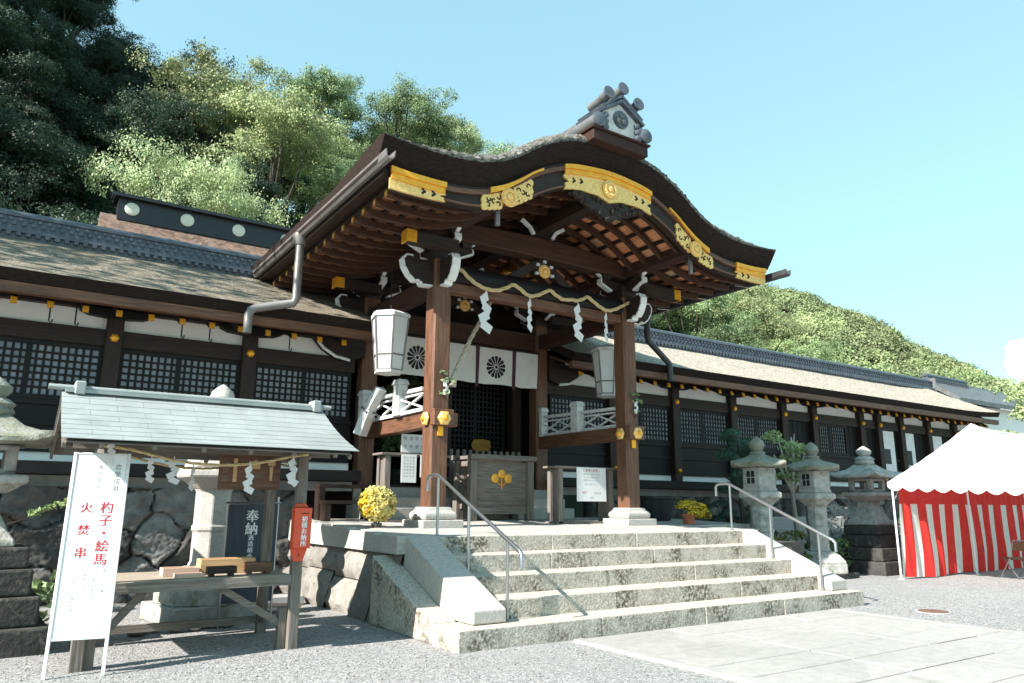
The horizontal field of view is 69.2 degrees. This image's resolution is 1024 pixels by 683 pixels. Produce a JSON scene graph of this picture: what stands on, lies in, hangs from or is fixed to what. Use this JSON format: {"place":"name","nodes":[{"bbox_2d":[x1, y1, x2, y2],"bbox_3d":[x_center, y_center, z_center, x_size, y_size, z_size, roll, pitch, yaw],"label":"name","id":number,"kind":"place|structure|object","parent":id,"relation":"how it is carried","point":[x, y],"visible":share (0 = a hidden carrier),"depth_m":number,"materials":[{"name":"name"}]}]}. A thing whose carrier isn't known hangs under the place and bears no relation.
{"place":"outdoors","nodes":[
{"label":"outdoors","id":0,"kind":"place"},
{"bbox_2d":[0,7,582,516],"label":"hill","id":1,"kind":"structure","parent":0,"point":[574,503],"depth_m":32.12,"materials":[{"name":"plant"}]},
{"bbox_2d":[0,163,37,208],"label":"evergreen tree","id":2,"kind":"object","parent":1,"relation":"on","point":[10,190],"visible":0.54,"depth_m":25.96,"materials":[{"name":"green plant"}]},
{"bbox_2d":[0,5,75,106],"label":"understory tree","id":3,"kind":"object","parent":1,"relation":"on","point":[11,46],"visible":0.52,"depth_m":35.59,"materials":[{"name":"green plant"}]},
{"bbox_2d":[0,9,87,93],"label":"understory tree","id":4,"kind":"object","parent":1,"relation":"on","point":[52,50],"visible":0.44,"depth_m":40.23,"materials":[{"name":"green plant"}]},
{"bbox_2d":[0,131,111,224],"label":"understory tree","id":5,"kind":"object","parent":1,"relation":"on","point":[44,180],"visible":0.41,"depth_m":28.06,"materials":[{"name":"green plant"}]},
{"bbox_2d":[0,49,116,171],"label":"understory tree","id":6,"kind":"object","parent":1,"relation":"on","point":[44,98],"visible":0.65,"depth_m":34.57,"materials":[{"name":"green plant"}]},
{"bbox_2d":[0,115,117,210],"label":"understory tree","id":7,"kind":"object","parent":1,"relation":"on","point":[85,201],"visible":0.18,"depth_m":31.70,"materials":[{"name":"green plant"}]},
{"bbox_2d":[9,0,112,46],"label":"evergreen tree","id":8,"kind":"object","parent":1,"relation":"on","point":[76,11],"visible":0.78,"depth_m":49.87,"materials":[{"name":"green plant"}]},
{"bbox_2d":[0,78,126,211],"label":"evergreen tree","id":9,"kind":"object","parent":1,"relation":"on","point":[12,124],"visible":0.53,"depth_m":28.28,"materials":[{"name":"green plant"}]},
{"bbox_2d":[30,201,98,225],"bbox_3d":[-16.652,-0.420,26.582,8.346,9.278,7.840,-8,-15,32],"label":"understory tree","id":10,"kind":"object","parent":1,"relation":"on","point":[79,216],"visible":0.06,"depth_m":25.78,"materials":[{"name":"green plant"}]},
{"bbox_2d":[5,30,127,124],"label":"understory tree","id":11,"kind":"object","parent":1,"relation":"on","point":[80,85],"visible":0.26,"depth_m":43.82,"materials":[{"name":"green plant"}]},
{"bbox_2d":[42,0,138,47],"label":"evergreen tree","id":12,"kind":"object","parent":1,"relation":"on","point":[107,3],"visible":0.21,"depth_m":54.41,"materials":[{"name":"green plant"}]},
{"bbox_2d":[54,30,151,116],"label":"evergreen tree","id":13,"kind":"object","parent":1,"relation":"on","point":[109,62],"visible":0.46,"depth_m":45.51,"materials":[{"name":"green plant"}]},
{"bbox_2d":[52,113,178,195],"bbox_3d":[-20.748,-8.082,39.887,7.157,8.071,7.434,3,-13,-14],"label":"understory tree","id":14,"kind":"object","parent":1,"relation":"on","point":[128,154],"visible":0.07,"depth_m":38.37,"materials":[{"name":"green plant"}]},
{"bbox_2d":[81,27,165,94],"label":"evergreen tree","id":15,"kind":"object","parent":1,"relation":"on","point":[129,37],"visible":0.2,"depth_m":58.85,"materials":[{"name":"green plant"}]},
{"bbox_2d":[75,71,204,176],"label":"evergreen tree","id":16,"kind":"object","parent":1,"relation":"on","point":[126,80],"visible":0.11,"depth_m":40.95,"materials":[{"name":"green plant"}]},
{"bbox_2d":[84,168,204,216],"bbox_3d":[-15.345,-2.338,32.271,7.256,8.908,7.536,1,-13,-3],"label":"evergreen tree","id":17,"kind":"object","parent":1,"relation":"on","point":[110,210],"visible":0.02,"depth_m":30.73,"materials":[{"name":"green plant"}]},
{"bbox_2d":[71,83,229,198],"bbox_3d":[-18.088,-7.992,37.350,8.142,9.908,7.648,-1,-13,5],"label":"evergreen tree","id":18,"kind":"object","parent":1,"relation":"on","point":[166,129],"visible":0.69,"depth_m":36.46,"materials":[{"name":"green plant"}]},
{"bbox_2d":[63,117,302,227],"bbox_3d":[-13.023,-1.780,30.037,9.176,13.704,8.703,2,-13,-7],"label":"camphor tree","id":19,"kind":"object","parent":1,"relation":"on","point":[227,201],"visible":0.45,"depth_m":29.06,"materials":[{"name":"green plant"}]},
{"bbox_2d":[124,38,246,161],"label":"evergreen tree","id":20,"kind":"object","parent":1,"relation":"on","point":[142,79],"visible":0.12,"depth_m":47.45,"materials":[{"name":"green plant"}]},
{"bbox_2d":[124,36,324,178],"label":"oak tree","id":21,"kind":"object","parent":1,"relation":"on","point":[195,85],"visible":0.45,"depth_m":41.77,"materials":[{"name":"green plant"}]},
{"bbox_2d":[166,147,300,227],"bbox_3d":[-13.682,-3.894,35.572,7.512,9.945,7.056,-8,-15,34],"label":"evergreen tree","id":22,"kind":"object","parent":1,"relation":"on","point":[266,188],"visible":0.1,"depth_m":35.35,"materials":[{"name":"green plant"}]},
{"bbox_2d":[164,77,363,226],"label":"oak tree","id":23,"kind":"object","parent":1,"relation":"on","point":[279,139],"visible":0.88,"depth_m":40.10,"materials":[{"name":"green plant"}]},
{"bbox_2d":[209,149,329,217],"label":"evergreen tree","id":24,"kind":"object","parent":1,"relation":"on","point":[289,182],"visible":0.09,"depth_m":51.47,"materials":[{"name":"green plant"}]},
{"bbox_2d":[260,61,372,207],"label":"broadleaf tree","id":25,"kind":"object","parent":1,"relation":"on","point":[331,91],"visible":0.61,"depth_m":58.14,"materials":[{"name":"green plant"}]},
{"bbox_2d":[313,139,369,175],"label":"broadleaf tree","id":26,"kind":"object","parent":1,"relation":"on","point":[357,155],"visible":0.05,"depth_m":55.84,"materials":[{"name":"green plant"}]},
{"bbox_2d":[349,65,477,151],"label":"broadleaf tree","id":27,"kind":"object","parent":1,"relation":"on","point":[434,126],"visible":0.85,"depth_m":62.16,"materials":[{"name":"green plant"}]},
{"bbox_2d":[411,113,487,153],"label":"camphor tree","id":28,"kind":"object","parent":1,"relation":"on","point":[472,140],"visible":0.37,"depth_m":71.80,"materials":[{"name":"green plant"}]},
{"bbox_2d":[639,291,761,339],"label":"broadleaf tree","id":29,"kind":"object","parent":1,"relation":"on","point":[703,308],"visible":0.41,"depth_m":50.03,"materials":[{"name":"green plant"}]},
{"bbox_2d":[675,314,765,348],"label":"broadleaf tree","id":30,"kind":"object","parent":1,"relation":"on","point":[731,334],"visible":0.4,"depth_m":44.00,"materials":[{"name":"green plant"}]},
{"bbox_2d":[675,283,818,350],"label":"oak tree","id":31,"kind":"object","parent":1,"relation":"on","point":[770,328],"visible":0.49,"depth_m":54.04,"materials":[{"name":"green plant"}]},
{"bbox_2d":[756,338,805,352],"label":"maple tree","id":32,"kind":"object","parent":1,"relation":"on","point":[787,345],"visible":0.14,"depth_m":62.25,"materials":[{"name":"green plant"}]},
{"bbox_2d":[0,568,1023,682],"bbox_3d":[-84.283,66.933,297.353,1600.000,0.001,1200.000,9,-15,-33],"label":"ground","id":33,"kind":"structure","parent":0,"point":[993,593],"depth_m":7.65,"materials":[{"name":"gravel"}]},
{"bbox_2d":[0,377,58,658],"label":"stone lantern","id":34,"kind":"object","parent":33,"relation":"on","point":[24,627],"visible":0.99,"depth_m":7.72,"materials":[{"name":"stone"}]},
{"bbox_2d":[31,578,57,621],"bbox_3d":[-6.127,3.221,9.137,0.719,0.595,0.839,-5,-14,24],"label":"weed plant","id":35,"kind":"object","parent":33,"relation":"on","point":[38,585],"visible":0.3,"depth_m":9.32,"materials":[{"name":"green plant"}]},
{"bbox_2d":[67,637,84,672],"bbox_3d":[-3.994,2.836,6.820,0.110,0.430,0.080,9,-15,-33],"label":"timber stake","id":36,"kind":"object","parent":33,"relation":"on","point":[76,655],"visible":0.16,"depth_m":6.78,"materials":[{"name":"wood"}]},
{"bbox_2d":[41,452,130,679],"bbox_3d":[-3.920,2.026,6.883,0.488,1.984,0.304,6,-14,-24],"label":"signboard","id":37,"kind":"object","parent":33,"relation":"on","point":[84,581],"visible":1,"depth_m":6.90,"materials":[{"name":"white paint"}]},
{"bbox_2d":[0,485,294,607],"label":"stone wall","id":38,"kind":"structure","parent":33,"relation":"on","point":[156,530],"depth_m":11.88,"materials":[{"name":"stone"}]},
{"bbox_2d":[6,498,67,524],"bbox_3d":[-6.810,2.424,10.724,1.012,0.454,0.385,2,-13,-9],"label":"plant","id":39,"kind":"object","parent":38,"relation":"attached to","point":[36,512],"depth_m":10.73,"materials":[{"name":"green plant"}]},
{"bbox_2d":[0,208,372,490],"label":"thatched hall","id":40,"kind":"structure","parent":38,"relation":"on","point":[96,306],"depth_m":13.04,"materials":[{"name":"wood"}]},
{"bbox_2d":[0,336,103,399],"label":"lattice window","id":41,"kind":"structure","parent":40,"relation":"in","point":[29,366],"depth_m":11.99,"materials":[{"name":"black wood"}]},
{"bbox_2d":[117,349,240,397],"bbox_3d":[-5.856,0.713,13.104,1.980,0.943,0.090,9,-15,-33],"label":"lattice window","id":42,"kind":"structure","parent":40,"relation":"in","point":[138,370],"depth_m":13.08,"materials":[{"name":"black wood"}]},
{"bbox_2d":[254,363,351,420],"bbox_3d":[-4.029,0.988,14.300,1.900,0.943,0.090,9,-15,-33],"label":"lattice window","id":43,"kind":"structure","parent":40,"relation":"in","point":[277,383],"depth_m":14.35,"materials":[{"name":"black wood"}]},
{"bbox_2d":[139,384,255,622],"bbox_3d":[-4.125,2.162,10.256,1.307,3.170,1.194,-12,-17,43],"label":"stone lantern","id":44,"kind":"object","parent":33,"relation":"on","point":[207,530],"visible":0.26,"depth_m":9.91,"materials":[{"name":"stone"}]},
{"bbox_2d":[48,380,358,669],"bbox_3d":[-3.498,1.936,8.109,2.990,2.790,2.180,9,-15,-33],"label":"wooden stall","id":45,"kind":"object","parent":33,"relation":"on","point":[89,419],"visible":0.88,"depth_m":7.92,"materials":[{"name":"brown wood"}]},
{"bbox_2d":[159,566,199,576],"bbox_3d":[-3.533,2.441,7.889,0.360,0.085,0.200,9,-15,-33],"label":"wooden box","id":46,"kind":"object","parent":45,"relation":"on","point":[166,571],"visible":0.7,"depth_m":7.81,"materials":[{"name":"beige wood"}]},
{"bbox_2d":[104,444,310,469],"bbox_3d":[-3.437,1.331,8.248,2.157,0.200,1.320,9,-15,-33],"label":"straw rope","id":47,"kind":"object","parent":45,"relation":"attached to","point":[196,463],"visible":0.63,"depth_m":7.73,"materials":[{"name":"fabric"}]},
{"bbox_2d":[205,565,236,576],"bbox_3d":[-3.078,2.429,7.859,0.290,0.100,0.140,9,-15,-33],"label":"wooden box","id":48,"kind":"object","parent":45,"relation":"on","point":[228,570],"visible":1,"depth_m":7.81,"materials":[{"name":"brown wood"}]},
{"bbox_2d":[196,557,255,573],"bbox_3d":[-3.184,2.491,8.266,0.580,0.155,0.220,9,-15,-33],"label":"wooden box","id":49,"kind":"object","parent":45,"relation":"on","point":[202,563],"visible":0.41,"depth_m":8.19,"materials":[{"name":"brown wood"}]},
{"bbox_2d":[217,454,280,489],"bbox_3d":[-2.882,1.427,8.177,0.660,0.400,0.038,9,-15,-33],"label":"wooden sign board","id":50,"kind":"object","parent":45,"relation":"hanging from","point":[266,476],"visible":0.8,"depth_m":8.17,"materials":[{"name":"brown wood"}]},
{"bbox_2d":[242,561,272,574],"bbox_3d":[-2.790,2.481,8.144,0.280,0.125,0.160,9,-15,-33],"label":"wooden box","id":51,"kind":"object","parent":45,"relation":"on","point":[264,567],"visible":1,"depth_m":8.09,"materials":[{"name":"brown wood"}]},
{"bbox_2d":[290,503,311,561],"bbox_3d":[-2.304,2.081,8.101,0.190,0.615,0.121,9,-15,-33],"label":"collection box","id":52,"kind":"object","parent":45,"relation":"attached to","point":[300,533],"visible":1,"depth_m":8.07,"materials":[{"name":"red paint"}]},
{"bbox_2d":[98,191,345,518],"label":"hall","id":53,"kind":"structure","parent":33,"relation":"on","point":[153,217],"depth_m":23.00,"materials":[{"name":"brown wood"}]},
{"bbox_2d":[216,496,280,629],"bbox_3d":[-3.341,2.791,9.448,0.700,1.600,0.046,9,-15,-33],"label":"signboard","id":54,"kind":"object","parent":33,"relation":"on","point":[243,529],"visible":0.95,"depth_m":9.45,"materials":[{"name":"wood"}]},
{"bbox_2d":[278,487,864,653],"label":"stone platform","id":55,"kind":"structure","parent":33,"relation":"on","point":[567,582],"depth_m":10.30,"materials":[{"name":"stone"}]},
{"bbox_2d":[313,484,372,520],"bbox_3d":[-2.957,2.880,13.275,1.000,0.635,0.650,9,-15,-33],"label":"wooden step bench","id":56,"kind":"object","parent":55,"relation":"on","point":[322,508],"visible":0.55,"depth_m":13.09,"materials":[{"name":"wood"}]},
{"bbox_2d":[357,485,396,527],"bbox_3d":[-2.095,2.550,11.503,0.618,0.646,0.630,9,-15,-33],"label":"chrysanthemum ball","id":57,"kind":"object","parent":55,"relation":"on","point":[377,503],"visible":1,"depth_m":11.35,"materials":[{"name":"yellow plant"}]},
{"bbox_2d":[372,452,450,521],"bbox_3d":[-1.840,2.670,13.577,1.410,1.202,0.420,9,-15,-33],"label":"notice table","id":58,"kind":"object","parent":55,"relation":"on","point":[383,468],"visible":0.32,"depth_m":13.24,"materials":[{"name":"wood"}]},
{"bbox_2d":[401,454,416,482],"bbox_3d":[-1.859,2.286,13.373,0.300,0.500,0.010,9,-15,-33],"label":"paper notice","id":59,"kind":"object","parent":58,"relation":"attached to","point":[408,467],"visible":1,"depth_m":13.37,"materials":[{"name":"grey"}]},
{"bbox_2d":[401,434,421,452],"bbox_3d":[-1.840,1.917,13.925,0.520,0.340,0.011,9,-15,-33],"label":"paper notice","id":60,"kind":"object","parent":58,"relation":"attached to","point":[411,443],"visible":0.9,"depth_m":13.89,"materials":[{"name":"grey"}]},
{"bbox_2d":[306,359,536,504],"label":"entrance hall","id":61,"kind":"structure","parent":55,"relation":"on","point":[474,407],"depth_m":17.53,"materials":[{"name":"black wood"}]},
{"bbox_2d":[374,374,422,484],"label":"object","id":62,"kind":"object","parent":61,"relation":"on","point":[383,443],"visible":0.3,"depth_m":16.74,"materials":[{"name":"black wood"}]},
{"bbox_2d":[451,380,504,484],"bbox_3d":[-0.861,2.076,17.141,1.600,2.450,0.090,9,-15,-33],"label":"lattice door","id":63,"kind":"structure","parent":61,"relation":"in","point":[502,437],"depth_m":17.28,"materials":[{"name":"black wood"}]},
{"bbox_2d":[420,449,519,484],"bbox_3d":[-0.801,2.712,15.780,2.500,0.800,0.070,9,-15,-33],"label":"picket fence","id":64,"kind":"object","parent":55,"relation":"on","point":[450,465],"visible":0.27,"depth_m":15.61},
{"bbox_2d":[426,473,523,620],"bbox_3d":[-0.544,2.516,9.416,0.084,1.723,2.396,9,-15,-33],"label":"handrail","id":65,"kind":"object","parent":55,"relation":"on","point":[485,519],"visible":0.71,"depth_m":9.36,"materials":[{"name":"metal"}]},
{"bbox_2d":[451,453,536,520],"bbox_3d":[-0.359,2.927,14.854,1.560,1.255,0.790,9,-15,-33],"label":"offertory box","id":66,"kind":"object","parent":55,"relation":"on","point":[491,484],"visible":0.98,"depth_m":14.63,"materials":[{"name":"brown wood"}]},
{"bbox_2d":[243,82,790,528],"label":"shrine gate","id":67,"kind":"structure","parent":55,"relation":"on","point":[596,206],"depth_m":13.64,"materials":[{"name":"brown wood"}]},
{"bbox_2d":[357,379,423,421],"bbox_3d":[-2.239,1.088,13.695,0.233,0.665,2.704,9,-15,-33],"label":"balustrade","id":68,"kind":"object","parent":67,"relation":"on","point":[399,407],"visible":0.77,"depth_m":13.30,"materials":[{"name":"wood"}]},
{"bbox_2d":[353,386,385,436],"bbox_3d":[-2.637,1.315,13.879,0.619,0.902,0.286,-6,-14,28],"label":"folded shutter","id":69,"kind":"object","parent":68,"relation":"attached to","point":[365,419],"visible":1,"depth_m":13.80,"materials":[{"name":"metal"}]},
{"bbox_2d":[371,257,410,375],"bbox_3d":[-2.168,-0.504,13.291,0.720,2.190,0.719,9,-15,-33],"label":"hanging lantern","id":70,"kind":"object","parent":67,"relation":"hanging from","point":[390,327],"visible":1,"depth_m":12.97,"materials":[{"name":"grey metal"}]},
{"bbox_2d":[402,334,539,389],"bbox_3d":[-1.056,0.478,16.177,4.050,0.932,0.080,9,-15,-33],"label":"crest curtain","id":71,"kind":"object","parent":67,"relation":"hanging from","point":[483,364],"visible":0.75,"depth_m":16.47,"materials":[{"name":"fabric"}]},
{"bbox_2d":[498,257,517,274],"bbox_3d":[-0.053,-1.657,15.735,0.509,0.960,0.509,9,-15,-33],"label":"gold bell","id":72,"kind":"object","parent":67,"relation":"hanging from","point":[508,267],"visible":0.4,"depth_m":15.51,"materials":[{"name":"gold metal"}]},
{"bbox_2d":[449,302,491,386],"bbox_3d":[-0.661,-0.220,15.006,1.360,2.430,0.140,10,-16,-37],"label":"bell rope","id":73,"kind":"object","parent":72,"relation":"hanging from","point":[463,353],"visible":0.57,"depth_m":14.64,"materials":[{"name":"fabric"}]},
{"bbox_2d":[459,268,629,311],"bbox_3d":[0.695,-0.900,13.947,4.155,0.387,0.135,9,-15,-33],"label":"sacred rope","id":74,"kind":"object","parent":67,"relation":"hanging from","point":[509,286],"visible":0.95,"depth_m":13.74,"materials":[{"name":"fabric"}]},
{"bbox_2d":[478,290,492,333],"bbox_3d":[-0.458,-0.539,13.019,0.318,0.821,0.029,9,-15,-35],"label":"paper streamer","id":75,"kind":"object","parent":74,"relation":"hanging from","point":[485,325],"visible":1,"depth_m":13.00,"materials":[{"name":"paper"}]},
{"bbox_2d":[538,401,615,436],"bbox_3d":[1.387,1.646,16.125,0.233,0.665,2.800,9,-15,-33],"label":"balustrade","id":76,"kind":"object","parent":67,"relation":"on","point":[576,414],"visible":0.88,"depth_m":16.03,"materials":[{"name":"wood"}]},
{"bbox_2d":[591,333,614,397],"bbox_3d":[2.109,0.170,16.392,0.720,2.120,0.719,9,-15,-33],"label":"hanging lantern","id":77,"kind":"object","parent":67,"relation":"hanging from","point":[603,365],"visible":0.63,"depth_m":16.07,"materials":[{"name":"grey metal"}]},
{"bbox_2d":[543,465,616,523],"bbox_3d":[1.344,2.989,14.464,1.540,1.067,0.420,9,-15,-33],"label":"notice table","id":78,"kind":"object","parent":55,"relation":"on","point":[555,493],"visible":0.68,"depth_m":14.18,"materials":[{"name":"wood"}]},
{"bbox_2d":[576,467,605,501],"bbox_3d":[1.540,2.767,14.372,0.730,0.640,0.010,9,-15,-33],"label":"paper notice","id":79,"kind":"object","parent":78,"relation":"attached to","point":[591,484],"visible":1,"depth_m":14.37,"materials":[{"name":"grey"}]},
{"bbox_2d":[640,496,673,520],"bbox_3d":[3.158,3.685,16.410,0.860,0.520,0.860,9,-15,-33],"label":"water tub","id":80,"kind":"object","parent":55,"relation":"on","point":[658,508],"visible":0.77,"depth_m":16.08,"materials":[{"name":"black plastic"}]},
{"bbox_2d":[675,499,711,523],"bbox_3d":[3.730,3.456,15.086,0.917,0.498,0.504,9,-15,-33],"label":"potted chrysanthemum","id":81,"kind":"object","parent":55,"relation":"on","point":[694,509],"visible":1,"depth_m":14.92,"materials":[{"name":"yellow plant"}]},
{"bbox_2d":[714,483,837,590],"bbox_3d":[4.436,3.266,12.677,0.084,1.723,2.396,9,-15,-33],"label":"handrail","id":82,"kind":"object","parent":55,"relation":"on","point":[769,506],"visible":0.97,"depth_m":12.62,"materials":[{"name":"metal"}]},
{"bbox_2d":[583,495,899,534],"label":"stone wall","id":83,"kind":"structure","parent":33,"relation":"on","point":[590,508],"depth_m":20.23,"materials":[{"name":"stone"}]},
{"bbox_2d":[499,326,999,499],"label":"thatched hall","id":84,"kind":"structure","parent":83,"relation":"on","point":[840,414],"depth_m":21.54,"materials":[{"name":"wood"}]},
{"bbox_2d":[548,395,606,432],"bbox_3d":[1.594,1.834,17.982,1.750,0.943,0.090,9,-15,-33],"label":"lattice window","id":85,"kind":"structure","parent":84,"relation":"in","point":[557,404],"depth_m":17.84,"materials":[{"name":"black wood"}]},
{"bbox_2d":[637,404,670,442],"bbox_3d":[3.350,2.098,19.131,1.960,0.943,0.090,9,-15,-33],"label":"lattice window","id":86,"kind":"structure","parent":84,"relation":"in","point":[655,420],"depth_m":19.37,"materials":[{"name":"black wood"}]},
{"bbox_2d":[680,409,729,446],"bbox_3d":[5.226,2.381,20.359,2.040,0.943,0.090,9,-15,-33],"label":"lattice window","id":87,"kind":"structure","parent":84,"relation":"in","point":[702,428],"depth_m":20.35,"materials":[{"name":"black wood"}]},
{"bbox_2d":[737,415,780,450],"bbox_3d":[7.123,2.666,21.601,2.010,0.943,0.090,9,-15,-33],"label":"lattice window","id":88,"kind":"structure","parent":84,"relation":"in","point":[751,426],"depth_m":21.65,"materials":[{"name":"black wood"}]},
{"bbox_2d":[818,423,847,455],"bbox_3d":[10.103,3.115,23.552,1.650,0.943,0.090,9,-15,-33],"label":"lattice window","id":89,"kind":"structure","parent":84,"relation":"in","point":[833,438],"depth_m":23.61,"materials":[{"name":"black wood"}]},
{"bbox_2d":[883,431,896,471],"bbox_3d":[12.769,3.820,25.161,0.780,1.560,0.055,9,-15,-33],"label":"white door","id":90,"kind":"structure","parent":84,"relation":"in","point":[890,456],"depth_m":25.20,"materials":[{"name":"paint"}]},
{"bbox_2d":[708,428,778,535],"bbox_3d":[5.542,3.888,18.180,2.096,3.538,1.814,9,-15,-33],"label":"pine tree","id":91,"kind":"object","parent":33,"relation":"on","point":[731,454],"visible":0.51,"depth_m":18.00,"materials":[{"name":"green plant"}]},
{"bbox_2d":[730,436,785,539],"bbox_3d":[5.175,3.519,15.429,1.160,3.078,1.269,11,-17,-41],"label":"stone lantern","id":92,"kind":"object","parent":33,"relation":"on","point":[757,466],"visible":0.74,"depth_m":15.27,"materials":[{"name":"grey stone"}]},
{"bbox_2d":[760,429,805,541],"bbox_3d":[6.858,3.892,17.974,1.524,3.457,1.456,9,-15,-33],"label":"young tree","id":93,"kind":"object","parent":33,"relation":"on","point":[791,482],"visible":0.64,"depth_m":18.05,"materials":[{"name":"green plant"}]},
{"bbox_2d":[773,517,843,550],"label":"stone block","id":94,"kind":"structure","parent":33,"relation":"on","point":[781,525],"depth_m":19.98,"materials":[{"name":"stone"}]},
{"bbox_2d":[787,442,859,579],"bbox_3d":[6.834,3.808,16.692,1.160,3.078,1.269,10,-16,-38],"label":"stone lantern","id":95,"kind":"object","parent":33,"relation":"on","point":[814,495],"visible":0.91,"depth_m":16.48,"materials":[{"name":"grey stone"}]},
{"bbox_2d":[805,504,853,538],"bbox_3d":[8.189,4.863,18.630,1.702,1.556,0.970,9,-15,-33],"label":"blossom bush","id":96,"kind":"object","parent":33,"relation":"on","point":[842,512],"visible":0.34,"depth_m":18.47,"materials":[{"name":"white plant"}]},
{"bbox_2d":[829,446,902,575],"bbox_3d":[8.616,4.037,17.928,1.307,2.999,1.307,9,-15,-33],"label":"stone lantern","id":97,"kind":"object","parent":33,"relation":"on","point":[869,534],"visible":0.92,"depth_m":17.58,"materials":[{"name":"stone"}]},
{"bbox_2d":[887,423,1023,579],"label":"event tent","id":98,"kind":"object","parent":33,"relation":"on","point":[973,458],"visible":0.96,"depth_m":15.14,"materials":[{"name":"white fabric"}]},
{"bbox_2d":[898,487,1023,576],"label":"striped curtain","id":99,"kind":"object","parent":98,"relation":"hanging from","point":[935,534],"visible":0.92,"depth_m":17.43,"materials":[{"name":"fabric"}]},
{"bbox_2d":[989,378,1023,434],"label":"garden tree","id":100,"kind":"object","parent":33,"relation":"on","point":[1018,412],"visible":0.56,"depth_m":30.03,"materials":[{"name":"green plant"}]},
{"bbox_2d":[22,0,1023,384],"label":"sky","id":101,"kind":"structure","parent":0,"point":[877,146],"materials":[{"name":"blue"}]},
{"bbox_2d":[574,608,1023,682],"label":"path","id":102,"kind":"structure","parent":0,"point":[835,645],"depth_m":7.90,"materials":[{"name":"stone"}]},
{"bbox_2d":[768,335,845,363],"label":"broadleaf tree","id":103,"kind":"object","parent":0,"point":[821,354],"visible":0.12,"depth_m":45.19,"materials":[{"name":"green plant"}]},
{"bbox_2d":[757,297,943,377],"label":"hill","id":104,"kind":"structure","parent":0,"point":[871,360],"depth_m":171.81,"materials":[{"name":"plant"}]},
{"bbox_2d":[730,282,1023,398],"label":"forest","id":105,"kind":"object","parent":104,"relation":"on","point":[918,361],"visible":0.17,"depth_m":174.84,"materials":[{"name":"plant"}]},
{"bbox_2d":[921,373,1023,433],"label":"tiled hall","id":106,"kind":"structure","parent":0,"point":[961,390],"depth_m":35.62,"materials":[{"name":"tile"}]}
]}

